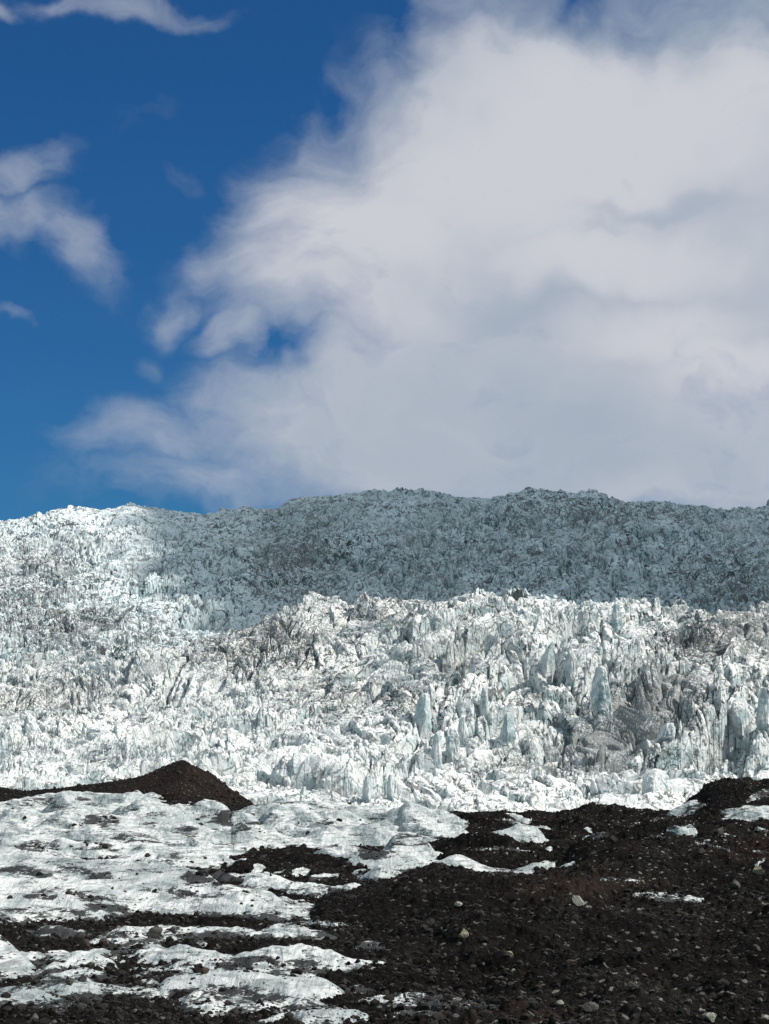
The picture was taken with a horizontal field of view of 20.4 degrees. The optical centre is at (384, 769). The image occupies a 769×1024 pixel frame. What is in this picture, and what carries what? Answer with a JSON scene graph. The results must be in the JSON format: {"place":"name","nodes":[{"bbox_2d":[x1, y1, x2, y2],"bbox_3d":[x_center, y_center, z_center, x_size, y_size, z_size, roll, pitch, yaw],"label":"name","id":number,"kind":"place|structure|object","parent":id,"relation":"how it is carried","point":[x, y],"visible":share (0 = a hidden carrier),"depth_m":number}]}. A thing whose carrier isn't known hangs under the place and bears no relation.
{"place":"outdoors","nodes":[
{"label":"outdoors","id":0,"kind":"place"},
{"bbox_2d":[0,590,768,812],"bbox_3d":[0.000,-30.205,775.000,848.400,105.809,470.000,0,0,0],"label":"icefall","id":1,"kind":"object","parent":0,"point":[330,690],"visible":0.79,"depth_m":762.27},
{"bbox_2d":[292,753,301,773],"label":"serac","id":2,"kind":"object","parent":1,"relation":"on","point":[296,760],"visible":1,"depth_m":649.30},
{"bbox_2d":[300,787,307,794],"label":"serac","id":3,"kind":"object","parent":1,"relation":"on","point":[303,790],"visible":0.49,"depth_m":600.56},
{"bbox_2d":[362,774,371,803],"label":"serac","id":4,"kind":"object","parent":1,"relation":"on","point":[367,792],"visible":0.79,"depth_m":599.83},
{"bbox_2d":[387,775,393,802],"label":"serac","id":5,"kind":"object","parent":1,"relation":"on","point":[390,788],"visible":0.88,"depth_m":601.48},
{"bbox_2d":[415,693,431,742],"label":"serac","id":6,"kind":"object","parent":1,"relation":"on","point":[423,714],"visible":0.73,"depth_m":714.12},
{"bbox_2d":[428,684,435,703],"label":"serac","id":7,"kind":"object","parent":1,"relation":"on","point":[431,691],"visible":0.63,"depth_m":774.90},
{"bbox_2d":[431,732,441,768],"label":"serac","id":8,"kind":"object","parent":1,"relation":"on","point":[437,747],"visible":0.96,"depth_m":678.98},
{"bbox_2d":[446,727,460,766],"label":"serac","id":9,"kind":"object","parent":1,"relation":"on","point":[453,754],"visible":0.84,"depth_m":687.94},
{"bbox_2d":[458,715,464,744],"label":"serac","id":10,"kind":"object","parent":1,"relation":"on","point":[461,728],"visible":0.83,"depth_m":709.78},
{"bbox_2d":[478,687,488,716],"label":"serac","id":11,"kind":"object","parent":1,"relation":"on","point":[483,708],"visible":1,"depth_m":733.80},
{"bbox_2d":[501,712,514,745],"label":"serac","id":12,"kind":"object","parent":1,"relation":"on","point":[508,731],"visible":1,"depth_m":692.07},
{"bbox_2d":[539,642,554,684],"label":"serac","id":13,"kind":"object","parent":1,"relation":"on","point":[547,664],"visible":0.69,"depth_m":766.49},
{"bbox_2d":[564,641,576,688],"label":"serac","id":14,"kind":"object","parent":1,"relation":"on","point":[570,673],"visible":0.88,"depth_m":755.52},
{"bbox_2d":[591,666,612,718],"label":"serac","id":15,"kind":"object","parent":1,"relation":"on","point":[601,702],"visible":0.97,"depth_m":715.41},
{"bbox_2d":[611,604,622,632],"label":"serac","id":16,"kind":"object","parent":1,"relation":"on","point":[616,622],"visible":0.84,"depth_m":815.45},
{"bbox_2d":[642,768,667,794],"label":"serac","id":17,"kind":"object","parent":1,"relation":"on","point":[654,779],"visible":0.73,"depth_m":600.23},
{"bbox_2d":[655,723,675,744],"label":"serac","id":18,"kind":"object","parent":1,"relation":"on","point":[667,732],"visible":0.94,"depth_m":694.37},
{"bbox_2d":[697,748,706,771],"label":"serac","id":19,"kind":"object","parent":1,"relation":"on","point":[701,760],"visible":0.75,"depth_m":697.28},
{"bbox_2d":[727,699,751,737],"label":"serac","id":20,"kind":"object","parent":1,"relation":"on","point":[738,717],"visible":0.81,"depth_m":718.66},
{"bbox_2d":[756,687,768,729],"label":"serac","id":21,"kind":"object","parent":1,"relation":"on","point":[762,717],"visible":1,"depth_m":712.12},
{"bbox_2d":[0,487,768,662],"bbox_3d":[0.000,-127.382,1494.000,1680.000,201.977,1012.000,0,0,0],"label":"icefall","id":22,"kind":"object","parent":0,"point":[129,578],"visible":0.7,"depth_m":1458.19},
{"bbox_2d":[0,760,768,1023],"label":"moraine ground","id":23,"kind":"structure","parent":0,"point":[701,866],"depth_m":150.98},
{"bbox_2d":[65,979,73,985],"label":"boulder","id":24,"kind":"object","parent":23,"relation":"on","point":[70,982],"visible":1,"depth_m":105.05},
{"bbox_2d":[80,939,89,946],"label":"boulder","id":25,"kind":"object","parent":23,"relation":"on","point":[85,942],"visible":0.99,"depth_m":134.11},
{"bbox_2d":[99,938,107,944],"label":"boulder","id":26,"kind":"object","parent":23,"relation":"on","point":[103,941],"visible":1,"depth_m":133.94},
{"bbox_2d":[107,943,115,949],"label":"boulder","id":27,"kind":"object","parent":23,"relation":"on","point":[111,946],"visible":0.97,"depth_m":131.39},
{"bbox_2d":[146,927,162,937],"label":"boulder","id":28,"kind":"object","parent":23,"relation":"on","point":[154,931],"visible":0.86,"depth_m":138.15},
{"bbox_2d":[0,760,768,1023],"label":"rubble","id":29,"kind":"object","parent":23,"relation":"on","point":[503,1018],"visible":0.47,"depth_m":124.19},
{"bbox_2d":[455,901,461,906],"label":"boulder","id":30,"kind":"object","parent":23,"relation":"on","point":[458,904],"visible":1,"depth_m":153.33},
{"bbox_2d":[458,928,468,937],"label":"boulder","id":31,"kind":"object","parent":23,"relation":"on","point":[464,933],"visible":1,"depth_m":131.91},
{"bbox_2d":[506,951,513,956],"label":"boulder","id":32,"kind":"object","parent":23,"relation":"on","point":[510,953],"visible":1,"depth_m":120.92},
{"bbox_2d":[556,1000,563,1004],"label":"boulder","id":33,"kind":"object","parent":23,"relation":"on","point":[559,1002],"visible":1,"depth_m":98.20},
{"bbox_2d":[565,959,576,966],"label":"boulder","id":34,"kind":"object","parent":23,"relation":"on","point":[569,962],"visible":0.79,"depth_m":110.27},
{"bbox_2d":[572,895,583,905],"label":"boulder","id":35,"kind":"object","parent":23,"relation":"on","point":[577,900],"visible":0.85,"depth_m":155.31},
{"bbox_2d":[581,1001,598,1013],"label":"boulder","id":36,"kind":"object","parent":23,"relation":"on","point":[591,1007],"visible":1,"depth_m":92.65},
{"bbox_2d":[628,981,634,986],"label":"boulder","id":37,"kind":"object","parent":23,"relation":"on","point":[631,984],"visible":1,"depth_m":99.96},
{"bbox_2d":[684,999,691,1004],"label":"boulder","id":38,"kind":"object","parent":23,"relation":"on","point":[688,1001],"visible":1,"depth_m":99.41},
{"bbox_2d":[698,848,705,853],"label":"boulder","id":39,"kind":"object","parent":23,"relation":"on","point":[701,851],"visible":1,"depth_m":224.10},
{"bbox_2d":[699,992,704,997],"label":"boulder","id":40,"kind":"object","parent":23,"relation":"on","point":[701,994],"visible":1,"depth_m":100.84},
{"bbox_2d":[706,1012,716,1021],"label":"boulder","id":41,"kind":"object","parent":23,"relation":"on","point":[710,1016],"visible":1,"depth_m":86.66},
{"bbox_2d":[712,828,723,834],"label":"boulder","id":42,"kind":"object","parent":23,"relation":"on","point":[719,831],"visible":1,"depth_m":312.67},
{"bbox_2d":[730,879,740,888],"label":"boulder","id":43,"kind":"object","parent":23,"relation":"on","point":[735,883],"visible":0.96,"depth_m":189.94},
{"bbox_2d":[753,865,763,874],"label":"boulder","id":44,"kind":"object","parent":23,"relation":"on","point":[757,869],"visible":1,"depth_m":213.31},
{"bbox_2d":[761,1014,768,1019],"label":"boulder","id":45,"kind":"object","parent":23,"relation":"on","point":[766,1017],"visible":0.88,"depth_m":90.89},
{"bbox_2d":[0,789,768,1023],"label":"glacier tongue","id":46,"kind":"object","parent":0,"point":[51,818],"visible":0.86,"depth_m":188.42},
{"bbox_2d":[78,974,86,981],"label":"boulder","id":47,"kind":"object","parent":46,"relation":"on","point":[83,978],"visible":1,"depth_m":106.72},
{"bbox_2d":[200,967,208,973],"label":"boulder","id":48,"kind":"object","parent":46,"relation":"on","point":[204,970],"visible":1,"depth_m":108.59},
{"bbox_2d":[0,0,768,520],"label":"sky","id":49,"kind":"structure","parent":0,"point":[257,254]}
]}

